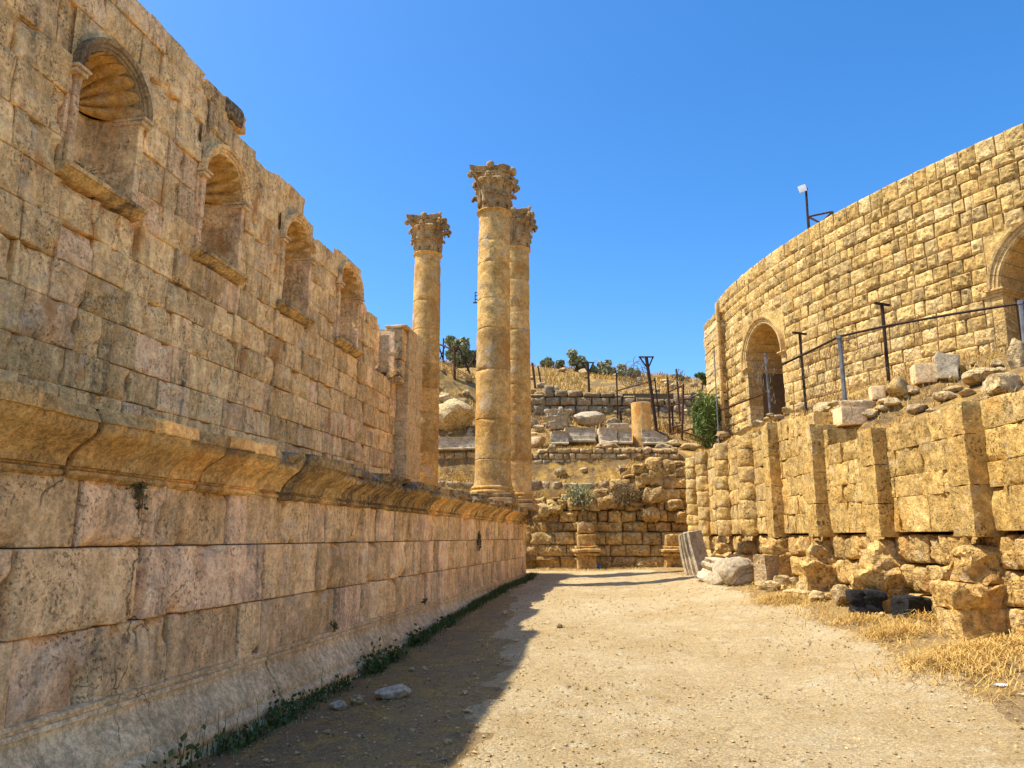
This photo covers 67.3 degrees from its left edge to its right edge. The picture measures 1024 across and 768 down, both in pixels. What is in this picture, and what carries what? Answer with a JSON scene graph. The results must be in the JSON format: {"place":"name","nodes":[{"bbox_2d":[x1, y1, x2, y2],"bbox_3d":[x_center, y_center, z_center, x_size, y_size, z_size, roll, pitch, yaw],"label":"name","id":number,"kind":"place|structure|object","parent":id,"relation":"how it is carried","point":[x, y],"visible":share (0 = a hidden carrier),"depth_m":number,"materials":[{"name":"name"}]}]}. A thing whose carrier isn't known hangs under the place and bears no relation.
{"place":"outdoors","nodes":[
{"label":"outdoors","id":0,"kind":"place"},
{"bbox_2d":[0,0,422,481],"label":"temple wall","id":1,"kind":"structure","parent":0,"point":[173,260],"depth_m":11.44,"materials":[{"name":"stone"}]},
{"bbox_2d":[404,212,451,485],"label":"corinthian column","id":2,"kind":"structure","parent":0,"point":[428,234],"depth_m":24.64,"materials":[{"name":"stone"}]},
{"bbox_2d":[509,206,538,510],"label":"corinthian column","id":3,"kind":"structure","parent":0,"point":[522,224],"depth_m":23.75,"materials":[{"name":"stone"}]},
{"bbox_2d":[137,0,1023,379],"label":"sky","id":4,"kind":"structure","parent":0,"point":[659,151],"materials":[{"name":"blue"}]},
{"bbox_2d":[438,360,734,559],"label":"hillside","id":5,"kind":"structure","parent":0,"point":[540,470],"depth_m":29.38,"materials":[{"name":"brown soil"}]},
{"bbox_2d":[439,392,449,401],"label":"boulder","id":6,"kind":"object","parent":5,"relation":"on","point":[443,396],"visible":0.73,"depth_m":35.33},
{"bbox_2d":[438,437,465,450],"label":"entablature block","id":7,"kind":"object","parent":5,"relation":"on","point":[451,443],"depth_m":29.48,"materials":[{"name":"grey stone"}]},
{"bbox_2d":[439,398,474,431],"bbox_3d":[-2.647,1.371,33.465,2.124,1.467,1.807,-2,-11,10],"label":"boulder","id":8,"kind":"object","parent":5,"relation":"on","point":[455,414],"visible":0.71,"depth_m":32.95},
{"bbox_2d":[444,334,469,366],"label":"olive tree","id":9,"kind":"object","parent":5,"relation":"on","point":[451,341],"visible":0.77,"depth_m":49.37,"materials":[{"name":"green plant"}]},
{"bbox_2d":[439,338,474,380],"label":"leaning fence","id":10,"kind":"object","parent":5,"relation":"on","point":[454,360],"visible":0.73,"depth_m":41.25,"materials":[{"name":"metal"}]},
{"bbox_2d":[463,436,474,449],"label":"entablature block","id":11,"kind":"object","parent":5,"relation":"on","point":[469,442],"depth_m":29.50,"materials":[{"name":"grey stone"}]},
{"bbox_2d":[464,349,476,366],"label":"olive tree","id":12,"kind":"object","parent":5,"relation":"on","point":[470,354],"visible":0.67,"depth_m":49.54,"materials":[{"name":"green plant"}]},
{"bbox_2d":[531,437,545,447],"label":"boulder","id":13,"kind":"object","parent":5,"relation":"on","point":[536,442],"visible":0.65,"depth_m":31.46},
{"bbox_2d":[533,425,543,431],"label":"boulder","id":14,"kind":"object","parent":5,"relation":"on","point":[538,428],"visible":1,"depth_m":33.95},
{"bbox_2d":[540,356,554,366],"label":"shrub","id":15,"kind":"object","parent":5,"relation":"on","point":[547,360],"visible":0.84,"depth_m":51.05,"materials":[{"name":"green plant"}]},
{"bbox_2d":[542,407,572,429],"bbox_3d":[2.031,1.587,34.273,1.436,0.967,1.397,-2,-11,10],"label":"fallen capital","id":16,"kind":"object","parent":5,"relation":"on","point":[556,419],"visible":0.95,"depth_m":33.78,"materials":[{"name":"grey stone"}]},
{"bbox_2d":[438,447,678,463],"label":"terrace wall","id":17,"kind":"structure","parent":5,"relation":"on","point":[626,451],"depth_m":29.42,"materials":[{"name":"stone"}]},
{"bbox_2d":[550,431,568,445],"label":"moulded block","id":18,"kind":"object","parent":5,"relation":"on","point":[560,438],"depth_m":31.97,"materials":[{"name":"grey stone"}]},
{"bbox_2d":[554,359,564,368],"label":"shrub","id":19,"kind":"object","parent":5,"relation":"on","point":[561,362],"visible":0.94,"depth_m":50.43,"materials":[{"name":"green plant"}]},
{"bbox_2d":[554,466,565,475],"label":"boulder","id":20,"kind":"object","parent":5,"relation":"on","point":[560,471],"visible":1,"depth_m":28.76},
{"bbox_2d":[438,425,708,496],"bbox_3d":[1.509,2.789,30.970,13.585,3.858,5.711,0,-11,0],"label":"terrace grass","id":21,"kind":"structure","parent":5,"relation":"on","point":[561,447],"depth_m":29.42,"materials":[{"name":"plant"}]},
{"bbox_2d":[566,348,588,371],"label":"olive tree","id":22,"kind":"object","parent":5,"relation":"on","point":[574,359],"visible":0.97,"depth_m":49.93,"materials":[{"name":"green plant"}]},
{"bbox_2d":[563,427,595,443],"bbox_3d":[2.843,2.242,32.536,1.293,0.776,0.818,1,-11,-5],"label":"entablature block","id":23,"kind":"object","parent":5,"relation":"on","point":[580,435],"depth_m":32.31,"materials":[{"name":"grey stone"}]},
{"bbox_2d":[573,411,605,425],"bbox_3d":[3.522,1.621,35.050,1.289,0.801,1.167,8,-14,-36],"label":"carved boulder","id":24,"kind":"object","parent":5,"relation":"on","point":[594,418],"visible":0.93,"depth_m":34.70,"materials":[{"name":"grey stone"}]},
{"bbox_2d":[590,364,598,373],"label":"shrub","id":25,"kind":"object","parent":5,"relation":"on","point":[594,369],"visible":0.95,"depth_m":49.84,"materials":[{"name":"green plant"}]},
{"bbox_2d":[597,359,616,375],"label":"shrub","id":26,"kind":"object","parent":5,"relation":"on","point":[607,370],"visible":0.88,"depth_m":49.51,"materials":[{"name":"green plant"}]},
{"bbox_2d":[595,441,618,448],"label":"boulder","id":27,"kind":"object","parent":5,"relation":"on","point":[609,444],"visible":0.86,"depth_m":29.55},
{"bbox_2d":[597,427,618,443],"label":"entablature block","id":28,"kind":"object","parent":5,"relation":"on","point":[606,434],"depth_m":32.13,"materials":[{"name":"grey stone"}]},
{"bbox_2d":[606,417,618,422],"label":"hill stone","id":29,"kind":"object","parent":5,"relation":"on","point":[614,419],"visible":0.68,"depth_m":36.14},
{"bbox_2d":[607,423,628,428],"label":"stone block","id":30,"kind":"object","parent":5,"relation":"on","point":[622,425],"depth_m":33.95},
{"bbox_2d":[531,385,706,418],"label":"hill wall","id":31,"kind":"structure","parent":5,"relation":"on","point":[580,401],"depth_m":40.09,"materials":[{"name":"stone"}]},
{"bbox_2d":[617,363,626,375],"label":"shrub","id":32,"kind":"object","parent":5,"relation":"on","point":[619,371],"visible":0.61,"depth_m":48.27,"materials":[{"name":"green plant"}]},
{"bbox_2d":[531,403,716,448],"bbox_3d":[6.422,1.821,36.022,12.987,3.304,7.975,1,-11,-3],"label":"dry brush","id":33,"kind":"object","parent":5,"relation":"on","point":[657,416],"visible":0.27,"depth_m":36.65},
{"bbox_2d":[617,429,631,444],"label":"entablature block","id":34,"kind":"object","parent":5,"relation":"on","point":[624,436],"depth_m":32.11,"materials":[{"name":"grey stone"}]},
{"bbox_2d":[627,367,640,378],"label":"shrub","id":35,"kind":"object","parent":5,"relation":"on","point":[632,369],"visible":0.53,"depth_m":46.24,"materials":[{"name":"green plant"}]},
{"bbox_2d":[631,402,651,446],"bbox_3d":[5.533,1.810,32.889,0.882,2.020,0.877,-2,-11,10],"label":"column stump","id":36,"kind":"object","parent":5,"relation":"on","point":[641,415],"visible":0.84,"depth_m":32.61,"materials":[{"name":"stone"}]},
{"bbox_2d":[531,356,763,440],"bbox_3d":[5.417,0.046,34.159,11.311,5.691,16.338,-2,-11,10],"label":"hill fence","id":37,"kind":"object","parent":5,"relation":"on","point":[650,381],"visible":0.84,"depth_m":34.59,"materials":[{"name":"metal"}]},
{"bbox_2d":[641,429,667,444],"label":"entablature block","id":38,"kind":"object","parent":5,"relation":"on","point":[651,437],"depth_m":32.22,"materials":[{"name":"grey stone"}]},
{"bbox_2d":[654,443,672,448],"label":"boulder","id":39,"kind":"object","parent":5,"relation":"on","point":[661,445],"visible":0.6,"depth_m":30.27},
{"bbox_2d":[667,439,681,446],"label":"boulder","id":40,"kind":"object","parent":5,"relation":"on","point":[674,443],"visible":0.92,"depth_m":31.57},
{"bbox_2d":[680,443,700,450],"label":"boulder","id":41,"kind":"object","parent":5,"relation":"on","point":[690,446],"visible":0.93,"depth_m":30.36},
{"bbox_2d":[694,372,706,384],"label":"shrub","id":42,"kind":"object","parent":5,"relation":"on","point":[701,376],"visible":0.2,"depth_m":44.72,"materials":[{"name":"green plant"}]},
{"bbox_2d":[686,388,725,447],"bbox_3d":[8.262,1.479,32.398,1.750,2.758,1.524,-8,-14,35],"label":"feathery shrub","id":43,"kind":"object","parent":5,"relation":"on","point":[704,415],"visible":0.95,"depth_m":32.08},
{"bbox_2d":[713,345,718,442],"bbox_3d":[8.422,0.635,31.683,0.043,4.626,0.050,-2,-11,10],"label":"thin pole","id":44,"kind":"object","parent":5,"relation":"on","point":[716,391],"visible":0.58,"depth_m":31.74,"materials":[{"name":"metal"}]},
{"bbox_2d":[178,566,1023,767],"bbox_3d":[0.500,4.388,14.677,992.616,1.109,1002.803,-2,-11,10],"label":"ground","id":45,"kind":"structure","parent":0,"point":[419,740],"depth_m":7.45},
{"bbox_2d":[122,636,409,767],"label":"weed stalks","id":46,"kind":"object","parent":45,"relation":"on","point":[220,733],"visible":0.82,"depth_m":5.96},
{"bbox_2d":[0,377,537,767],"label":"temple podium","id":47,"kind":"object","parent":45,"relation":"on","point":[224,577],"visible":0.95,"depth_m":6.24,"materials":[{"name":"stone"}]},
{"bbox_2d":[125,480,148,524],"bbox_3d":[-2.784,0.868,5.722,0.200,0.365,0.190,2,-11,-11],"label":"wall plant","id":48,"kind":"object","parent":47,"relation":"attached to","point":[139,495],"depth_m":5.72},
{"bbox_2d":[477,531,481,554],"bbox_3d":[-0.746,3.551,17.220,0.165,0.525,0.142,5,-12,-25],"label":"wall plant","id":49,"kind":"object","parent":47,"relation":"attached to","point":[479,540],"depth_m":17.23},
{"bbox_2d":[467,160,519,506],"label":"corinthian column","id":50,"kind":"structure","parent":47,"relation":"on","point":[494,186],"depth_m":20.49,"materials":[{"name":"stone"}]},
{"bbox_2d":[521,510,536,532],"bbox_3d":[0.514,4.036,22.814,0.484,0.736,0.459,8,-14,-34],"label":"wall plant","id":51,"kind":"object","parent":47,"relation":"attached to","point":[529,516],"depth_m":22.81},
{"bbox_2d":[141,609,462,767],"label":"leafy weeds","id":52,"kind":"object","parent":45,"relation":"on","point":[242,742],"visible":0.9,"depth_m":7.27,"materials":[{"name":"plant"}]},
{"bbox_2d":[329,700,346,709],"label":"boulder","id":53,"kind":"object","parent":45,"relation":"on","point":[338,704],"visible":1,"depth_m":7.55,"materials":[{"name":"grey stone"}]},
{"bbox_2d":[349,693,363,704],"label":"boulder","id":54,"kind":"object","parent":45,"relation":"on","point":[356,699],"visible":1,"depth_m":7.70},
{"bbox_2d":[200,571,540,758],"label":"green weeds","id":55,"kind":"object","parent":45,"relation":"on","point":[473,605],"visible":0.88,"depth_m":11.11,"materials":[{"name":"plant"}]},
{"bbox_2d":[197,599,546,767],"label":"dry stubble","id":56,"kind":"object","parent":45,"relation":"on","point":[404,709],"visible":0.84,"depth_m":7.27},
{"bbox_2d":[262,593,512,767],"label":"stone chips","id":57,"kind":"object","parent":45,"relation":"on","point":[366,753],"visible":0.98,"depth_m":7.22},
{"bbox_2d":[374,684,411,699],"bbox_3d":[-1.232,3.187,7.970,0.396,0.154,0.290,4,-12,-17],"label":"stone slab","id":58,"kind":"object","parent":45,"relation":"on","point":[397,691],"depth_m":7.87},
{"bbox_2d":[526,457,688,569],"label":"end wall","id":59,"kind":"structure","parent":45,"relation":"on","point":[616,539],"depth_m":27.41,"materials":[{"name":"stone"}]},
{"bbox_2d":[438,480,607,488],"bbox_3d":[-1.300,3.923,28.561,10.376,0.705,0.485,0,-11,0],"label":"stone step","id":60,"kind":"object","parent":59,"relation":"on","point":[536,484],"visible":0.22,"depth_m":28.42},
{"bbox_2d":[557,480,597,514],"bbox_3d":[2.449,4.019,27.466,1.492,1.267,1.170,-5,-12,24],"label":"bush","id":61,"kind":"object","parent":59,"relation":"attached to","point":[580,495],"visible":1,"depth_m":27.38,"materials":[{"name":"green plant"}]},
{"bbox_2d":[602,476,649,513],"bbox_3d":[4.031,3.990,27.535,1.744,1.337,1.589,-2,-11,10],"label":"bush","id":62,"kind":"object","parent":59,"relation":"attached to","point":[625,497],"visible":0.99,"depth_m":27.33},
{"bbox_2d":[697,557,722,580],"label":"stone block","id":63,"kind":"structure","parent":45,"relation":"on","point":[705,572],"depth_m":18.33,"materials":[{"name":"grey stone"}]},
{"bbox_2d":[710,557,728,584],"bbox_3d":[4.718,4.233,17.076,0.569,0.758,0.616,6,-13,-27],"label":"stone block","id":64,"kind":"object","parent":45,"relation":"on","point":[716,579],"depth_m":17.05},
{"bbox_2d":[718,556,753,585],"bbox_3d":[4.796,4.008,16.413,0.779,0.653,0.567,2,-11,-8],"label":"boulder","id":65,"kind":"object","parent":45,"relation":"on","point":[736,571],"visible":0.87,"depth_m":16.21,"materials":[{"name":"grey stone"}]},
{"bbox_2d":[753,554,779,582],"bbox_3d":[5.275,3.865,15.866,0.373,0.672,0.439,3,-12,-16],"label":"moulded block","id":66,"kind":"object","parent":45,"relation":"on","point":[766,567],"depth_m":15.75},
{"bbox_2d":[762,580,780,591],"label":"boulder","id":67,"kind":"object","parent":45,"relation":"on","point":[771,585],"visible":0.86,"depth_m":14.82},
{"bbox_2d":[773,575,789,584],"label":"boulder","id":68,"kind":"object","parent":45,"relation":"on","point":[780,579],"visible":0.64,"depth_m":15.50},
{"bbox_2d":[789,577,798,584],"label":"boulder","id":69,"kind":"object","parent":45,"relation":"on","point":[793,580],"visible":0.77,"depth_m":15.47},
{"bbox_2d":[782,589,810,593],"bbox_3d":[5.260,3.831,14.191,0.446,0.100,0.478,6,-13,-29],"label":"stone slab","id":70,"kind":"object","parent":45,"relation":"on","point":[799,591],"depth_m":14.07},
{"bbox_2d":[808,590,824,600],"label":"boulder","id":71,"kind":"object","parent":45,"relation":"on","point":[816,594],"visible":0.88,"depth_m":13.24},
{"bbox_2d":[647,567,1023,706],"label":"dry straw","id":72,"kind":"object","parent":45,"relation":"on","point":[940,674],"visible":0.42,"depth_m":9.45,"materials":[{"name":"plant"}]},
{"bbox_2d":[830,584,849,605],"bbox_3d":[5.445,3.517,12.712,0.382,0.413,0.308,6,-13,-29],"label":"boulder","id":73,"kind":"object","parent":45,"relation":"on","point":[838,593],"visible":0.69,"depth_m":12.62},
{"bbox_2d":[684,390,1023,642],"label":"retaining wall","id":74,"kind":"structure","parent":45,"relation":"on","point":[931,505],"depth_m":12.00,"materials":[{"name":"stone"}]},
{"bbox_2d":[832,399,874,409],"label":"stone block","id":75,"kind":"object","parent":74,"relation":"on","point":[856,403],"depth_m":15.16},
{"bbox_2d":[845,589,887,616],"bbox_3d":[5.439,3.358,11.801,0.545,0.426,0.435,-2,-11,10],"label":"basalt block","id":76,"kind":"object","parent":45,"relation":"on","point":[866,601],"depth_m":11.64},
{"bbox_2d":[890,594,932,620],"bbox_3d":[5.860,3.253,11.180,0.547,0.362,0.430,3,-12,-13],"label":"basalt block","id":77,"kind":"object","parent":45,"relation":"on","point":[905,604],"depth_m":11.03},
{"bbox_2d":[715,420,731,442],"bbox_3d":[8.719,1.943,31.549,0.824,0.942,0.766,7,-13,-30],"label":"bush","id":78,"kind":"object","parent":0,"point":[724,427],"visible":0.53,"depth_m":31.46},
{"bbox_2d":[458,570,1023,767],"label":"path","id":79,"kind":"structure","parent":0,"point":[877,742],"depth_m":7.81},
{"bbox_2d":[533,566,657,571],"bbox_3d":[-1.478,6.251,25.939,15.490,0.225,2.865,0,-11,0],"label":"end straw","id":80,"kind":"object","parent":79,"relation":"on","point":[600,569],"visible":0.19,"depth_m":26.28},
{"bbox_2d":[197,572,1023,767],"bbox_3d":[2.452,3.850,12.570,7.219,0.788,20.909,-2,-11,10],"label":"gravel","id":81,"kind":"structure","parent":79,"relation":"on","point":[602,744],"depth_m":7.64,"materials":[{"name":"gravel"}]},
{"bbox_2d":[219,603,1004,766],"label":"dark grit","id":82,"kind":"object","parent":79,"relation":"on","point":[552,708],"visible":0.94,"depth_m":7.21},
{"bbox_2d":[678,530,707,575],"bbox_3d":[4.814,4.547,20.473,0.615,1.304,0.815,9,-15,-39],"label":"fragment","id":83,"kind":"object","parent":79,"relation":"on","point":[693,552],"visible":0.9,"depth_m":20.34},
{"bbox_2d":[724,590,1023,694],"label":"straw heaps","id":84,"kind":"object","parent":79,"relation":"on","point":[950,655],"visible":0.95,"depth_m":8.69,"materials":[{"name":"plant"}]},
{"bbox_2d":[728,348,1023,441],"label":"terrace","id":85,"kind":"structure","parent":0,"point":[893,416],"depth_m":14.79,"materials":[{"name":"beige stone"}]},
{"bbox_2d":[716,431,728,436],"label":"rubble stone","id":86,"kind":"object","parent":85,"relation":"on","point":[721,434],"visible":1,"depth_m":14.78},
{"bbox_2d":[734,428,746,435],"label":"rubble stone","id":87,"kind":"object","parent":85,"relation":"on","point":[741,432],"visible":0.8,"depth_m":14.91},
{"bbox_2d":[741,422,752,430],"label":"rubble stone","id":88,"kind":"object","parent":85,"relation":"on","point":[744,425],"visible":0.81,"depth_m":10.36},
{"bbox_2d":[773,415,783,421],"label":"rubble stone","id":89,"kind":"object","parent":85,"relation":"on","point":[778,417],"visible":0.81,"depth_m":22.21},
{"bbox_2d":[782,407,793,413],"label":"rubble stone","id":90,"kind":"object","parent":85,"relation":"on","point":[786,410],"visible":1,"depth_m":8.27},
{"bbox_2d":[794,402,809,412],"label":"boulder","id":91,"kind":"object","parent":85,"relation":"on","point":[799,406],"visible":0.6,"depth_m":20.47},
{"bbox_2d":[813,402,831,411],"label":"boulder","id":92,"kind":"object","parent":85,"relation":"on","point":[821,407],"visible":0.49,"depth_m":17.92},
{"bbox_2d":[831,406,866,426],"bbox_3d":[6.626,0.653,15.145,0.502,0.362,0.509,0,-11,1],"label":"cut block","id":93,"kind":"object","parent":85,"relation":"on","point":[847,416],"depth_m":14.91,"materials":[{"name":"stone"}]},
{"bbox_2d":[703,123,1023,442],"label":"theatre","id":94,"kind":"structure","parent":85,"relation":"on","point":[944,236],"depth_m":22.83,"materials":[{"name":"stone"}]},
{"bbox_2d":[740,303,789,427],"bbox_3d":[12.479,-0.040,28.786,7.313,5.290,4.737,-2,-11,10],"label":"doorway","id":95,"kind":"structure","parent":94,"relation":"in","point":[755,334],"depth_m":29.93,"materials":[{"name":"stone"}]},
{"bbox_2d":[798,184,833,228],"bbox_3d":[10.447,-5.937,26.391,1.086,2.129,0.212,-8,-14,36],"label":"antenna mast","id":96,"kind":"object","parent":94,"relation":"on","point":[802,188],"visible":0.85,"depth_m":26.52,"materials":[{"name":"metal"}]},
{"bbox_2d":[983,220,1023,349],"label":"doorway","id":97,"kind":"structure","parent":94,"relation":"in","point":[1002,290],"depth_m":19.64,"materials":[{"name":"stone"}]},
{"bbox_2d":[862,409,876,417],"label":"rubble stone","id":98,"kind":"object","parent":85,"relation":"on","point":[869,413],"visible":1,"depth_m":14.87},
{"bbox_2d":[720,340,1023,442],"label":"rubble","id":99,"kind":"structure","parent":85,"relation":"on","point":[969,357],"depth_m":15.85,"materials":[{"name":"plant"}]},
{"bbox_2d":[868,385,885,400],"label":"cut block","id":100,"kind":"object","parent":85,"relation":"on","point":[876,392],"depth_m":15.34,"materials":[{"name":"stone"}]},
{"bbox_2d":[875,405,886,410],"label":"rubble stone","id":101,"kind":"object","parent":85,"relation":"on","point":[881,408],"visible":0.98,"depth_m":14.86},
{"bbox_2d":[750,297,1023,422],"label":"wire fence","id":102,"kind":"object","parent":85,"relation":"on","point":[1020,303],"visible":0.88,"depth_m":17.55,"materials":[{"name":"metal"}]},
{"bbox_2d":[884,398,900,406],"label":"rubble stone","id":103,"kind":"object","parent":85,"relation":"on","point":[889,402],"visible":0.95,"depth_m":14.79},
{"bbox_2d":[885,376,908,396],"bbox_3d":[7.608,0.076,15.140,0.467,0.421,0.426,4,-12,-18],"label":"boulder","id":104,"kind":"object","parent":85,"relation":"on","point":[896,385],"visible":0.95,"depth_m":14.99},
{"bbox_2d":[906,385,918,393],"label":"rubble stone","id":105,"kind":"object","parent":85,"relation":"on","point":[911,389],"visible":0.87,"depth_m":14.93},
{"bbox_2d":[906,404,928,414],"bbox_3d":[7.382,0.470,13.982,0.416,0.200,0.338,-2,-11,10],"label":"rubble stone","id":106,"kind":"object","parent":85,"relation":"on","point":[911,409],"visible":0.91,"depth_m":13.90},
{"bbox_2d":[910,362,936,384],"bbox_3d":[8.184,-0.184,15.308,0.387,0.414,0.506,-3,-12,16],"label":"cut block","id":107,"kind":"object","parent":85,"relation":"on","point":[921,373],"depth_m":15.09,"materials":[{"name":"stone"}]},
{"bbox_2d":[932,391,956,402],"bbox_3d":[7.832,0.213,13.907,0.353,0.209,0.341,6,-13,-29],"label":"rubble stone","id":108,"kind":"object","parent":85,"relation":"on","point":[940,396],"visible":0.93,"depth_m":13.82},
{"bbox_2d":[934,352,959,379],"bbox_3d":[8.534,-0.319,15.102,0.498,0.589,0.547,-7,-13,31],"label":"cut block","id":109,"kind":"object","parent":85,"relation":"on","point":[946,366],"depth_m":14.90,"materials":[{"name":"grey stone"}]},
{"bbox_2d":[942,385,963,392],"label":"rubble stone","id":110,"kind":"object","parent":85,"relation":"on","point":[955,388],"visible":0.68,"depth_m":14.28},
{"bbox_2d":[958,388,975,396],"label":"rubble stone","id":111,"kind":"object","parent":85,"relation":"on","point":[965,392],"visible":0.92,"depth_m":13.49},
{"bbox_2d":[961,367,999,385],"bbox_3d":[8.651,-0.139,14.189,0.590,0.354,0.774,-11,-15,43],"label":"boulder","id":112,"kind":"object","parent":85,"relation":"on","point":[975,376],"visible":0.72,"depth_m":13.99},
{"bbox_2d":[990,359,1001,366],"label":"rubble stone","id":113,"kind":"object","parent":85,"relation":"on","point":[996,363],"visible":0.94,"depth_m":15.06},
{"bbox_2d":[979,372,1022,394],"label":"boulder","id":114,"kind":"object","parent":85,"relation":"on","point":[995,383],"visible":0.94,"depth_m":11.47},
{"bbox_2d":[1007,338,1023,369],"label":"boulder","id":115,"kind":"object","parent":85,"relation":"on","point":[1015,355],"visible":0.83,"depth_m":14.09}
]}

